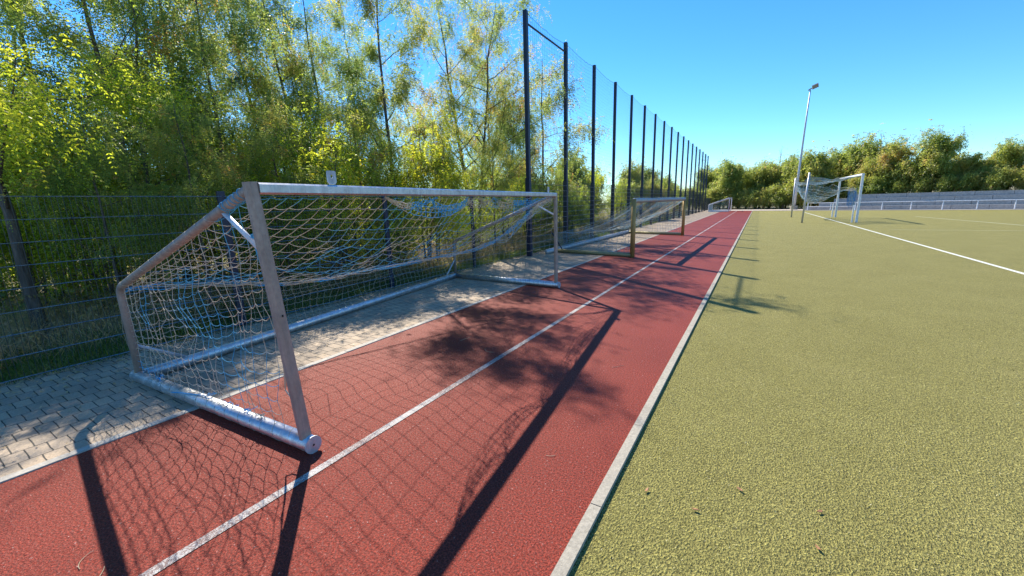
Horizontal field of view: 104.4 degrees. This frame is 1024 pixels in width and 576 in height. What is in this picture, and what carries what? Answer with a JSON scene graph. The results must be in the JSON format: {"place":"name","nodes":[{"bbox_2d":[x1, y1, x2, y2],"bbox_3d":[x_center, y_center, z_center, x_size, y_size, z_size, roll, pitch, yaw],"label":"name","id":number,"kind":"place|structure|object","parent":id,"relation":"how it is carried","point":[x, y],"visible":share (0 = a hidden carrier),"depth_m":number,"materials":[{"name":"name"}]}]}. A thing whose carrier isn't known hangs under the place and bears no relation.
{"place":"outdoors","nodes":[
{"label":"outdoors","id":0,"kind":"place"},
{"bbox_2d":[0,218,669,381],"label":"grass","id":1,"kind":"structure","parent":0,"point":[31,361],"depth_m":6.25,"materials":[{"name":"plant"}]},
{"bbox_2d":[0,211,716,477],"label":"paving","id":2,"kind":"structure","parent":0,"point":[93,394],"depth_m":4.72,"materials":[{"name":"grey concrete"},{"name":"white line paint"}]},
{"bbox_2d":[0,225,653,408],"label":"leaf litter","id":3,"kind":"object","parent":2,"relation":"on","point":[210,339],"visible":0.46,"depth_m":5.43,"materials":[{"name":"plant"}]},
{"bbox_2d":[0,219,665,385],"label":"fence foot weeds","id":4,"kind":"object","parent":2,"relation":"on","point":[242,325],"visible":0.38,"depth_m":6.10,"materials":[{"name":"green plant"}]},
{"bbox_2d":[116,171,560,453],"bbox_3d":[-1.578,-0.540,6.393,3.084,2.111,6.916,4,13,24],"label":"training goal","id":5,"kind":"object","parent":2,"relation":"on","point":[301,436],"visible":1,"depth_m":3.82,"materials":[{"name":"metal"}]},
{"bbox_2d":[544,197,685,257],"bbox_3d":[5.170,-2.961,17.450,3.376,1.882,9.970,6,14,31],"label":"weathered goal","id":6,"kind":"object","parent":2,"relation":"on","point":[632,223],"visible":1,"depth_m":14.62,"materials":[{"name":"metal"}]},
{"bbox_2d":[522,9,708,255],"bbox_3d":[14.181,-9.900,35.024,0.191,7.670,52.724,6,14,31],"label":"ball stop fence","id":7,"kind":"object","parent":2,"relation":"on","point":[564,189],"visible":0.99,"depth_m":18.71,"materials":[{"name":"metal"}]},
{"bbox_2d":[0,211,751,575],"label":"running track","id":8,"kind":"structure","parent":0,"point":[468,477],"depth_m":2.94,"materials":[{"name":"rubber"}]},
{"bbox_2d":[138,212,734,575],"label":"track line","id":9,"kind":"object","parent":8,"relation":"on","point":[171,559],"visible":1,"depth_m":2.85,"materials":[{"name":"paint"}]},
{"bbox_2d":[0,203,810,382],"bbox_3d":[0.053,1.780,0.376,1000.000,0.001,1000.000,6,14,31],"label":"ground","id":10,"kind":"structure","parent":0,"point":[92,302],"depth_m":8.76,"materials":[{"name":"soil"}]},
{"bbox_2d":[0,176,68,314],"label":"bush","id":11,"kind":"object","parent":10,"relation":"on","point":[8,241],"visible":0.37,"depth_m":6.93,"materials":[{"name":"green plant"}]},
{"bbox_2d":[0,151,123,313],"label":"bush","id":12,"kind":"object","parent":10,"relation":"on","point":[32,243],"visible":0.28,"depth_m":7.18,"materials":[{"name":"green plant"}]},
{"bbox_2d":[0,0,127,306],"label":"tree","id":13,"kind":"object","parent":10,"relation":"on","point":[3,85],"visible":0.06,"depth_m":7.91,"materials":[{"name":"green plant"}]},
{"bbox_2d":[3,100,157,291],"bbox_3d":[-10.154,-2.296,9.451,5.334,4.821,4.132,-2,12,1],"label":"tree","id":14,"kind":"object","parent":10,"relation":"on","point":[87,214],"visible":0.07,"depth_m":9.17,"materials":[{"name":"green plant"}]},
{"bbox_2d":[0,0,165,290],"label":"locust tree","id":15,"kind":"object","parent":10,"relation":"on","point":[23,2],"visible":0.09,"depth_m":9.18,"materials":[{"name":"green plant"}]},
{"bbox_2d":[0,139,177,309],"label":"bush","id":16,"kind":"object","parent":10,"relation":"on","point":[71,265],"visible":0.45,"depth_m":7.25,"materials":[{"name":"green plant"}]},
{"bbox_2d":[0,49,191,293],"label":"tree","id":17,"kind":"object","parent":10,"relation":"on","point":[35,143],"visible":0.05,"depth_m":8.56,"materials":[{"name":"green plant"}]},
{"bbox_2d":[0,94,208,316],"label":"locust tree","id":18,"kind":"object","parent":10,"relation":"on","point":[95,160],"visible":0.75,"depth_m":5.88,"materials":[{"name":"green plant"}]},
{"bbox_2d":[0,8,223,284],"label":"tree","id":19,"kind":"object","parent":10,"relation":"on","point":[66,67],"visible":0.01,"depth_m":9.46,"materials":[{"name":"green plant"}]},
{"bbox_2d":[3,47,224,286],"bbox_3d":[-10.155,-2.365,9.931,6.163,6.085,5.475,5,14,29],"label":"tree","id":20,"kind":"object","parent":10,"relation":"on","point":[122,269],"visible":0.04,"depth_m":9.16,"materials":[{"name":"green plant"}]},
{"bbox_2d":[0,0,234,334],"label":"locust tree","id":21,"kind":"object","parent":10,"relation":"on","point":[8,124],"visible":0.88,"depth_m":5.90,"materials":[{"name":"green plant"}]},
{"bbox_2d":[6,0,250,256],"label":"locust tree","id":22,"kind":"object","parent":10,"relation":"on","point":[150,36],"visible":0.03,"depth_m":11.29,"materials":[{"name":"green plant"}]},
{"bbox_2d":[0,0,292,296],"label":"locust tree","id":23,"kind":"object","parent":10,"relation":"on","point":[44,33],"visible":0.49,"depth_m":8.16,"materials":[{"name":"green plant"}]},
{"bbox_2d":[18,0,285,271],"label":"locust tree","id":24,"kind":"object","parent":10,"relation":"on","point":[237,79],"visible":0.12,"depth_m":11.01,"materials":[{"name":"green plant"}]},
{"bbox_2d":[39,77,265,279],"bbox_3d":[-8.851,-2.634,10.728,6.322,6.242,5.616,-11,15,-38],"label":"tree","id":25,"kind":"object","parent":10,"relation":"on","point":[214,253],"visible":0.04,"depth_m":10.04,"materials":[{"name":"green plant"}]},
{"bbox_2d":[93,160,244,283],"bbox_3d":[-8.419,-1.291,10.168,3.693,3.746,3.368,8,15,37],"label":"bush","id":26,"kind":"object","parent":10,"relation":"on","point":[208,252],"visible":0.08,"depth_m":9.86,"materials":[{"name":"green plant"}]},
{"bbox_2d":[82,88,257,307],"bbox_3d":[-5.722,-1.414,6.807,2.405,3.892,2.657,8,15,37],"label":"locust tree","id":27,"kind":"object","parent":10,"relation":"on","point":[183,162],"visible":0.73,"depth_m":6.69,"materials":[{"name":"green plant"}]},
{"bbox_2d":[75,37,297,274],"bbox_3d":[-8.539,-3.248,11.133,5.214,7.071,5.159,10,16,43],"label":"tree","id":28,"kind":"object","parent":10,"relation":"on","point":[232,143],"visible":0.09,"depth_m":10.63,"materials":[{"name":"green plant"}]},
{"bbox_2d":[78,0,343,271],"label":"locust tree","id":29,"kind":"object","parent":10,"relation":"on","point":[164,49],"visible":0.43,"depth_m":9.07,"materials":[{"name":"green plant"}]},
{"bbox_2d":[198,66,319,257],"bbox_3d":[-8.330,-3.690,13.489,5.106,6.924,5.053,10,16,43],"label":"tree","id":30,"kind":"object","parent":10,"relation":"on","point":[250,102],"visible":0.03,"depth_m":12.25,"materials":[{"name":"green plant"}]},
{"bbox_2d":[137,67,383,280],"bbox_3d":[-5.215,-2.433,9.571,4.552,5.328,5.110,-2,12,1],"label":"bush","id":31,"kind":"object","parent":10,"relation":"on","point":[290,148],"visible":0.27,"depth_m":9.02,"materials":[{"name":"green plant"}]},
{"bbox_2d":[0,191,522,383],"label":"fence","id":32,"kind":"object","parent":10,"relation":"on","point":[220,196],"visible":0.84,"depth_m":6.08,"materials":[{"name":"metal"}]},
{"bbox_2d":[171,135,370,303],"bbox_3d":[-4.771,-1.164,8.614,3.623,4.030,3.973,-4,12,-11],"label":"bush","id":33,"kind":"object","parent":10,"relation":"on","point":[282,233],"visible":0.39,"depth_m":8.27,"materials":[{"name":"green plant"}]},
{"bbox_2d":[163,0,382,182],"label":"locust tree","id":34,"kind":"object","parent":10,"relation":"on","point":[259,92],"visible":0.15,"depth_m":12.67,"materials":[{"name":"green plant"}]},
{"bbox_2d":[226,0,343,183],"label":"locust tree","id":35,"kind":"object","parent":10,"relation":"on","point":[309,20],"visible":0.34,"depth_m":12.52,"materials":[{"name":"green plant"}]},
{"bbox_2d":[216,82,358,287],"bbox_3d":[-4.846,-2.063,8.751,2.942,4.309,2.662,-7,13,-25],"label":"locust tree","id":36,"kind":"object","parent":10,"relation":"on","point":[259,141],"visible":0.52,"depth_m":8.19,"materials":[{"name":"green plant"}]},
{"bbox_2d":[0,218,623,367],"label":"dry stalks","id":37,"kind":"object","parent":10,"relation":"on","point":[96,312],"visible":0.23,"depth_m":6.99,"materials":[{"name":"plant"}]},
{"bbox_2d":[240,0,384,256],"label":"locust tree","id":38,"kind":"object","parent":10,"relation":"on","point":[291,70],"visible":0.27,"depth_m":12.79,"materials":[{"name":"green plant"}]},
{"bbox_2d":[198,100,427,288],"bbox_3d":[-4.141,-2.055,8.889,3.623,4.227,4.677,1,12,14],"label":"bush","id":39,"kind":"object","parent":10,"relation":"on","point":[335,164],"visible":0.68,"depth_m":8.89,"materials":[{"name":"green plant"}]},
{"bbox_2d":[0,210,670,364],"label":"undergrowth","id":40,"kind":"object","parent":10,"relation":"on","point":[4,294],"visible":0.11,"depth_m":7.78,"materials":[{"name":"plant"}]},
{"bbox_2d":[248,82,436,277],"bbox_3d":[-4.485,-2.719,10.816,5.111,5.328,4.552,3,13,20],"label":"bush","id":41,"kind":"object","parent":10,"relation":"on","point":[341,142],"visible":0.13,"depth_m":10.44,"materials":[{"name":"green plant"}]},
{"bbox_2d":[295,0,397,159],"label":"locust tree","id":42,"kind":"object","parent":10,"relation":"on","point":[339,21],"visible":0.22,"depth_m":17.87,"materials":[{"name":"green plant"}]},
{"bbox_2d":[302,91,407,274],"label":"locust tree","id":43,"kind":"object","parent":10,"relation":"on","point":[378,155],"visible":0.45,"depth_m":9.84,"materials":[{"name":"green plant"}]},
{"bbox_2d":[0,212,717,483],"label":"track edging","id":44,"kind":"object","parent":10,"relation":"on","point":[69,455],"visible":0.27,"depth_m":3.74,"materials":[{"name":"concrete"}]},
{"bbox_2d":[320,155,438,275],"bbox_3d":[-4.138,-1.756,11.304,3.634,4.043,3.986,-11,15,-38],"label":"bush","id":45,"kind":"object","parent":10,"relation":"on","point":[380,236],"visible":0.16,"depth_m":11.06,"materials":[{"name":"green plant"}]},
{"bbox_2d":[304,0,481,258],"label":"locust tree","id":46,"kind":"object","parent":10,"relation":"on","point":[373,57],"visible":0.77,"depth_m":11.64,"materials":[{"name":"green plant"}]},
{"bbox_2d":[347,128,455,269],"bbox_3d":[-3.186,-2.306,11.232,3.534,4.136,3.967,-9,14,-31],"label":"bush","id":47,"kind":"object","parent":10,"relation":"on","point":[406,200],"visible":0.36,"depth_m":10.95,"materials":[{"name":"green plant"}]},
{"bbox_2d":[382,74,443,232],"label":"locust tree","id":48,"kind":"object","parent":10,"relation":"on","point":[399,123],"visible":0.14,"depth_m":21.01,"materials":[{"name":"green plant"}]},
{"bbox_2d":[342,83,513,264],"bbox_3d":[-2.703,-3.061,11.617,5.524,4.993,4.279,-1,12,3],"label":"bush","id":49,"kind":"object","parent":10,"relation":"on","point":[446,169],"visible":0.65,"depth_m":11.15,"materials":[{"name":"green plant"}]},
{"bbox_2d":[384,108,473,260],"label":"locust tree","id":50,"kind":"object","parent":10,"relation":"on","point":[436,143],"visible":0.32,"depth_m":12.05,"materials":[{"name":"green plant"}]},
{"bbox_2d":[418,175,497,255],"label":"bush","id":51,"kind":"object","parent":10,"relation":"on","point":[467,206],"visible":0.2,"depth_m":14.03,"materials":[{"name":"green plant"}]},
{"bbox_2d":[428,0,532,185],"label":"locust tree","id":52,"kind":"object","parent":10,"relation":"on","point":[498,15],"visible":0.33,"depth_m":19.49,"materials":[{"name":"green plant"}]},
{"bbox_2d":[454,198,521,245],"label":"bush","id":53,"kind":"object","parent":10,"relation":"on","point":[483,220],"visible":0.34,"depth_m":15.55,"materials":[{"name":"green plant"}]},
{"bbox_2d":[385,0,592,246],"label":"locust tree","id":54,"kind":"object","parent":10,"relation":"on","point":[490,106],"visible":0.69,"depth_m":14.67,"materials":[{"name":"green plant"}]},
{"bbox_2d":[464,127,541,248],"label":"locust tree","id":55,"kind":"object","parent":10,"relation":"on","point":[503,183],"visible":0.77,"depth_m":14.86,"materials":[{"name":"green plant"}]},
{"bbox_2d":[466,152,550,241],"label":"bush","id":56,"kind":"object","parent":10,"relation":"on","point":[506,208],"visible":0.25,"depth_m":17.19,"materials":[{"name":"green plant"}]},
{"bbox_2d":[464,69,562,227],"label":"locust tree","id":57,"kind":"object","parent":10,"relation":"on","point":[509,136],"visible":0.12,"depth_m":21.43,"materials":[{"name":"green plant"}]},
{"bbox_2d":[482,153,574,239],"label":"bush","id":58,"kind":"object","parent":10,"relation":"on","point":[523,186],"visible":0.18,"depth_m":18.14,"materials":[{"name":"green plant"}]},
{"bbox_2d":[505,163,559,229],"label":"fence side tree","id":59,"kind":"object","parent":10,"relation":"on","point":[533,175],"visible":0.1,"depth_m":20.87,"materials":[{"name":"green plant"}]},
{"bbox_2d":[494,40,613,230],"bbox_3d":[2.051,-7.376,20.667,6.405,9.383,5.798,-11,15,-36],"label":"locust tree","id":60,"kind":"object","parent":10,"relation":"on","point":[589,130],"visible":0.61,"depth_m":19.72,"materials":[{"name":"green plant"}]},
{"bbox_2d":[532,147,598,234],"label":"bush","id":61,"kind":"object","parent":10,"relation":"on","point":[559,196],"visible":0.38,"depth_m":19.79,"materials":[{"name":"green plant"}]},
{"bbox_2d":[544,144,597,203],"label":"fence side tree","id":62,"kind":"object","parent":10,"relation":"on","point":[585,181],"visible":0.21,"depth_m":27.51,"materials":[{"name":"green plant"}]},
{"bbox_2d":[558,189,597,234],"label":"bush","id":63,"kind":"object","parent":10,"relation":"on","point":[574,225],"visible":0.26,"depth_m":20.60,"materials":[{"name":"green plant"}]},
{"bbox_2d":[558,180,608,225],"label":"fence side tree","id":64,"kind":"object","parent":10,"relation":"on","point":[585,202],"visible":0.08,"depth_m":24.77,"materials":[{"name":"green plant"}]},
{"bbox_2d":[584,159,623,215],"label":"fence side tree","id":65,"kind":"object","parent":10,"relation":"on","point":[596,182],"visible":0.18,"depth_m":30.12,"materials":[{"name":"green plant"}]},
{"bbox_2d":[604,173,636,218],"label":"fence side tree","id":66,"kind":"object","parent":10,"relation":"on","point":[620,197],"visible":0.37,"depth_m":33.94,"materials":[{"name":"green plant"}]},
{"bbox_2d":[606,179,647,218],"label":"fence side tree","id":67,"kind":"object","parent":10,"relation":"on","point":[634,186],"visible":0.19,"depth_m":35.28,"materials":[{"name":"green plant"}]},
{"bbox_2d":[609,153,650,206],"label":"fence side tree","id":68,"kind":"object","parent":10,"relation":"on","point":[637,171],"visible":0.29,"depth_m":37.46,"materials":[{"name":"green plant"}]},
{"bbox_2d":[550,212,751,575],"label":"kerb","id":69,"kind":"structure","parent":10,"relation":"on","point":[570,555],"depth_m":2.74,"materials":[{"name":"concrete"}]},
{"bbox_2d":[644,175,666,212],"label":"fence side tree","id":70,"kind":"object","parent":10,"relation":"on","point":[650,182],"visible":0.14,"depth_m":41.20,"materials":[{"name":"green plant"}]},
{"bbox_2d":[692,164,715,190],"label":"background tree","id":71,"kind":"object","parent":10,"relation":"on","point":[709,173],"visible":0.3,"depth_m":70.66,"materials":[{"name":"green plant"}]},
{"bbox_2d":[708,152,749,207],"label":"background tree","id":72,"kind":"object","parent":10,"relation":"on","point":[731,174],"visible":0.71,"depth_m":62.17,"materials":[{"name":"green plant"}]},
{"bbox_2d":[719,186,743,208],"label":"background bush","id":73,"kind":"object","parent":10,"relation":"on","point":[731,195],"visible":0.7,"depth_m":61.77,"materials":[{"name":"green plant"}]},
{"bbox_2d":[742,188,762,208],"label":"background bush","id":74,"kind":"object","parent":10,"relation":"on","point":[752,199],"visible":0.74,"depth_m":58.79,"materials":[{"name":"green plant"}]},
{"bbox_2d":[740,162,777,208],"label":"background tree","id":75,"kind":"object","parent":10,"relation":"on","point":[750,179],"visible":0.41,"depth_m":61.27,"materials":[{"name":"green plant"}]},
{"bbox_2d":[753,187,774,208],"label":"background bush","id":76,"kind":"object","parent":10,"relation":"on","point":[764,197],"visible":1,"depth_m":57.47,"materials":[{"name":"green plant"}]},
{"bbox_2d":[753,156,783,208],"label":"background tree","id":77,"kind":"object","parent":10,"relation":"on","point":[770,171],"visible":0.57,"depth_m":59.58,"materials":[{"name":"green plant"}]},
{"bbox_2d":[768,186,791,208],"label":"background bush","id":78,"kind":"object","parent":10,"relation":"on","point":[782,199],"visible":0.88,"depth_m":56.11,"materials":[{"name":"green plant"}]},
{"bbox_2d":[771,151,802,184],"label":"background tree","id":79,"kind":"object","parent":10,"relation":"on","point":[793,160],"visible":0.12,"depth_m":57.91,"materials":[{"name":"green plant"}]},
{"bbox_2d":[780,152,807,188],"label":"background tree","id":80,"kind":"object","parent":10,"relation":"on","point":[789,170],"visible":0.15,"depth_m":56.45,"materials":[{"name":"green plant"}]},
{"bbox_2d":[569,210,1023,575],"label":"pitch","id":81,"kind":"object","parent":10,"relation":"on","point":[786,256],"depth_m":3.35,"materials":[{"name":"plastic"}]},
{"bbox_2d":[579,290,1023,575],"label":"turf fibres","id":82,"kind":"object","parent":81,"relation":"on","point":[827,448],"visible":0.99,"depth_m":2.88,"materials":[{"name":"plastic"}]},
{"bbox_2d":[791,172,864,222],"bbox_3d":[22.930,-6.706,29.349,3.115,3.263,8.951,6,14,31],"label":"match goal","id":83,"kind":"object","parent":81,"relation":"on","point":[812,182],"visible":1,"depth_m":26.96,"materials":[{"name":"white paint"}]},
{"bbox_2d":[804,212,1023,273],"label":"goal line","id":84,"kind":"object","parent":81,"relation":"on","point":[938,249],"visible":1,"depth_m":11.96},
{"bbox_2d":[780,141,838,207],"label":"background tree","id":85,"kind":"object","parent":10,"relation":"on","point":[812,154],"visible":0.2,"depth_m":53.93,"materials":[{"name":"green plant"}]},
{"bbox_2d":[783,146,846,205],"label":"background tree","id":86,"kind":"object","parent":10,"relation":"on","point":[808,168],"visible":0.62,"depth_m":53.39,"materials":[{"name":"green plant"}]},
{"bbox_2d":[822,140,851,192],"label":"background tree","id":87,"kind":"object","parent":10,"relation":"on","point":[841,163],"visible":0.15,"depth_m":55.25,"materials":[{"name":"green plant"}]},
{"bbox_2d":[832,122,886,196],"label":"background tree","id":88,"kind":"object","parent":10,"relation":"on","point":[870,144],"visible":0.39,"depth_m":52.48,"materials":[{"name":"green plant"}]},
{"bbox_2d":[0,0,1023,204],"label":"sky","id":89,"kind":"structure","parent":0,"point":[734,78],"materials":[{"name":"blue"}]},
{"bbox_2d":[687,209,1021,210],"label":"path","id":90,"kind":"structure","parent":0,"point":[802,209],"depth_m":53.72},
{"bbox_2d":[790,83,818,209],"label":"floodlight mast","id":91,"kind":"object","parent":90,"relation":"on","point":[814,86],"visible":0.91,"depth_m":50.96,"materials":[{"name":"metal"}]},
{"bbox_2d":[805,190,1023,209],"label":"terrace stand","id":92,"kind":"object","parent":90,"relation":"on","point":[874,201],"visible":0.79,"depth_m":41.49,"materials":[{"name":"concrete"}]},
{"bbox_2d":[807,199,1023,209],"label":"spectator rail","id":93,"kind":"object","parent":90,"relation":"on","point":[830,206],"visible":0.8,"depth_m":41.58,"materials":[{"name":"white metal"}]},
{"bbox_2d":[882,186,1014,205],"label":"bank","id":94,"kind":"structure","parent":0,"point":[972,195],"depth_m":48.72,"materials":[{"name":"soil"}]},
{"bbox_2d":[843,176,869,193],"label":"bank bush","id":95,"kind":"object","parent":94,"relation":"on","point":[854,183],"visible":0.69,"depth_m":48.98,"materials":[{"name":"green plant"}]},
{"bbox_2d":[840,152,889,197],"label":"tree","id":96,"kind":"object","parent":94,"relation":"on","point":[866,167],"visible":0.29,"depth_m":49.20,"materials":[{"name":"green plant"}]},
{"bbox_2d":[864,172,891,193],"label":"bank bush","id":97,"kind":"object","parent":94,"relation":"on","point":[875,184],"visible":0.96,"depth_m":47.53,"materials":[{"name":"green plant"}]},
{"bbox_2d":[865,136,919,192],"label":"tree","id":98,"kind":"object","parent":94,"relation":"on","point":[897,155],"visible":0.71,"depth_m":47.11,"materials":[{"name":"green plant"}]},
{"bbox_2d":[867,129,921,193],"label":"tree","id":99,"kind":"object","parent":94,"relation":"on","point":[873,153],"visible":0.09,"depth_m":49.96,"materials":[{"name":"green plant"}]},
{"bbox_2d":[876,178,912,193],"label":"bank bush","id":100,"kind":"object","parent":94,"relation":"on","point":[898,187],"visible":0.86,"depth_m":46.07,"materials":[{"name":"green plant"}]},
{"bbox_2d":[906,175,938,192],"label":"bank bush","id":101,"kind":"object","parent":94,"relation":"on","point":[922,185],"visible":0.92,"depth_m":44.47,"materials":[{"name":"green plant"}]},
{"bbox_2d":[883,119,973,192],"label":"tree","id":102,"kind":"object","parent":94,"relation":"on","point":[937,152],"visible":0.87,"depth_m":44.01,"materials":[{"name":"green plant"}]},
{"bbox_2d":[929,173,958,191],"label":"bank bush","id":103,"kind":"object","parent":94,"relation":"on","point":[946,184],"visible":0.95,"depth_m":43.01,"materials":[{"name":"green plant"}]},
{"bbox_2d":[953,170,986,191],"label":"bank bush","id":104,"kind":"object","parent":94,"relation":"on","point":[966,183],"visible":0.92,"depth_m":41.69,"materials":[{"name":"green plant"}]},
{"bbox_2d":[951,151,994,191],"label":"tree","id":105,"kind":"object","parent":94,"relation":"on","point":[974,162],"visible":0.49,"depth_m":42.41,"materials":[{"name":"green plant"}]},
{"bbox_2d":[972,164,1018,190],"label":"bank bush","id":106,"kind":"object","parent":94,"relation":"on","point":[998,178],"visible":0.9,"depth_m":39.93,"materials":[{"name":"green plant"}]},
{"bbox_2d":[982,134,1023,189],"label":"tree","id":107,"kind":"object","parent":94,"relation":"on","point":[1011,154],"visible":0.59,"depth_m":40.58,"materials":[{"name":"green plant"}]},
{"bbox_2d":[1004,166,1023,189],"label":"bank bush","id":108,"kind":"object","parent":94,"relation":"on","point":[1019,183],"visible":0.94,"depth_m":39.05,"materials":[{"name":"green plant"}]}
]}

